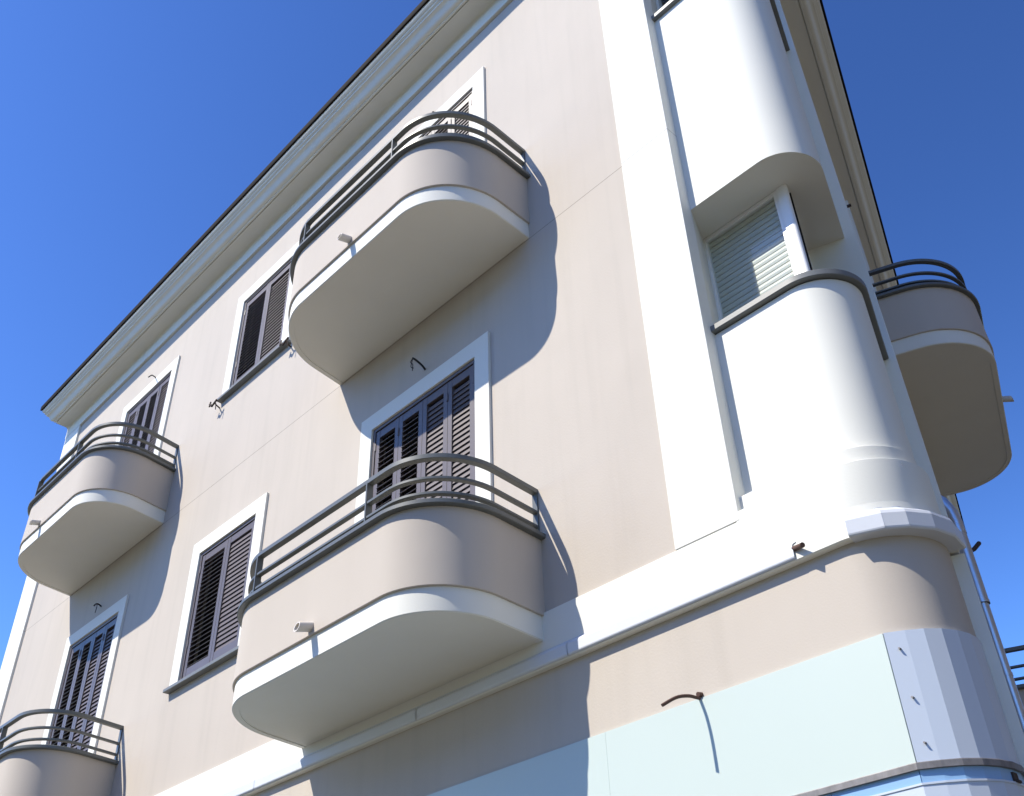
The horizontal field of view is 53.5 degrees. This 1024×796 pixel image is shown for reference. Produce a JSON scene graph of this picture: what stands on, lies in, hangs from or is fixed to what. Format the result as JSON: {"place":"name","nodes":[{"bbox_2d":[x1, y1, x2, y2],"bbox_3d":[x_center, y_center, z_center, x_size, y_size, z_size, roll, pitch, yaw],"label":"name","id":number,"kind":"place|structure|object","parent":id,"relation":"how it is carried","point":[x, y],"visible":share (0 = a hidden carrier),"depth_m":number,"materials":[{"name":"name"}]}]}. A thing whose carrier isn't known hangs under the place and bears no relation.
{"place":"outdoors","nodes":[
{"label":"outdoors","id":0,"kind":"place"},
{"bbox_2d":[0,0,1023,684],"label":"sky","id":1,"kind":"structure","parent":0,"point":[128,128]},
{"label":"pavement","id":2,"kind":"structure","parent":0,"visible":0},
{"bbox_2d":[0,0,1023,795],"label":"apartment building","id":3,"kind":"structure","parent":2,"relation":"on","point":[656,318],"depth_m":6.86,"materials":[{"name":"beige paint"}]},
{"bbox_2d":[41,594,128,753],"bbox_3d":[-4.592,3.492,10.748,0.154,2.480,1.510,28,-46,-34],"label":"door","id":4,"kind":"structure","parent":3,"relation":"in","point":[92,677],"depth_m":11.06,"materials":[{"name":"brown paint"}]},
{"bbox_2d":[116,355,180,455],"bbox_3d":[-4.680,0.843,12.710,0.154,2.535,1.525,28,-46,-34],"label":"door","id":5,"kind":"structure","parent":3,"relation":"in","point":[150,408],"depth_m":13.07,"materials":[{"name":"brown paint"}]},
{"bbox_2d":[209,399,219,409],"bbox_3d":[-3.259,0.105,11.204,0.137,0.153,0.143,28,-46,-34],"label":"shutter stop","id":6,"kind":"object","parent":3,"relation":"attached to","point":[212,405],"visible":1,"depth_m":11.17,"materials":[{"name":"metal"}]},
{"bbox_2d":[163,492,268,693],"bbox_3d":[-2.667,1.807,9.389,0.192,1.521,1.400,28,-46,-34],"label":"window","id":7,"kind":"structure","parent":3,"relation":"in","point":[240,538],"depth_m":9.43,"materials":[{"name":"brown paint"}]},
{"bbox_2d":[217,241,298,402],"bbox_3d":[-2.747,-0.854,11.350,0.192,1.534,1.400,28,-46,-34],"label":"window","id":8,"kind":"structure","parent":3,"relation":"in","point":[270,325],"depth_m":11.42,"materials":[{"name":"brown paint"}]},
{"bbox_2d":[279,337,290,347],"bbox_3d":[-2.295,-0.530,10.395,0.137,0.153,0.143,28,-46,-34],"label":"shutter stop","id":9,"kind":"object","parent":3,"relation":"attached to","point":[284,342],"visible":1,"depth_m":10.37,"materials":[{"name":"metal"}]},
{"bbox_2d":[410,357,425,370],"bbox_3d":[-0.747,-0.248,8.144,0.158,0.138,0.044,28,-46,-34],"label":"cable end","id":10,"kind":"object","parent":3,"relation":"attached to","point":[419,363],"visible":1,"depth_m":8.14,"materials":[{"name":"black"}]},
{"bbox_2d":[354,331,492,523],"bbox_3d":[-0.636,0.880,7.432,0.154,2.490,1.590,28,-46,-34],"label":"door","id":11,"kind":"structure","parent":3,"relation":"in","point":[460,422],"depth_m":7.77,"materials":[{"name":"brown paint"}]},
{"bbox_2d":[403,67,486,146],"bbox_3d":[-0.727,-1.750,9.385,0.154,2.505,1.595,28,-46,-34],"label":"door","id":12,"kind":"structure","parent":3,"relation":"in","point":[471,96],"depth_m":9.65,"materials":[{"name":"white paint"}]},
{"bbox_2d":[661,692,702,706],"bbox_3d":[0.822,1.439,4.857,0.269,0.109,0.033,18,-41,-24],"label":"conduit pipe","id":13,"kind":"object","parent":3,"relation":"attached to","point":[699,695],"visible":1,"depth_m":4.85,"materials":[{"name":"brown plastic"}]},
{"bbox_2d":[651,0,789,51],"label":"corner window","id":14,"kind":"structure","parent":3,"relation":"in","point":[663,6],"depth_m":7.86,"materials":[{"name":"white"}]},
{"bbox_2d":[703,184,888,359],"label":"corner window","id":15,"kind":"structure","parent":3,"relation":"in","point":[761,254],"depth_m":6.39,"materials":[{"name":"white"}]},
{"bbox_2d":[791,542,804,550],"bbox_3d":[1.340,0.705,4.792,0.027,0.058,0.121,7,-38,-12],"label":"pipe stub","id":16,"kind":"object","parent":3,"relation":"attached to","point":[801,545],"visible":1,"depth_m":4.75,"materials":[{"name":"brown plastic"}]},
{"bbox_2d":[845,200,876,291],"bbox_3d":[4.037,-0.757,10.956,0.025,2.455,1.590,-18,-39,20],"label":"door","id":17,"kind":"structure","parent":3,"relation":"in","point":[846,201],"depth_m":10.71,"materials":[{"name":"grey paint"}]}
]}

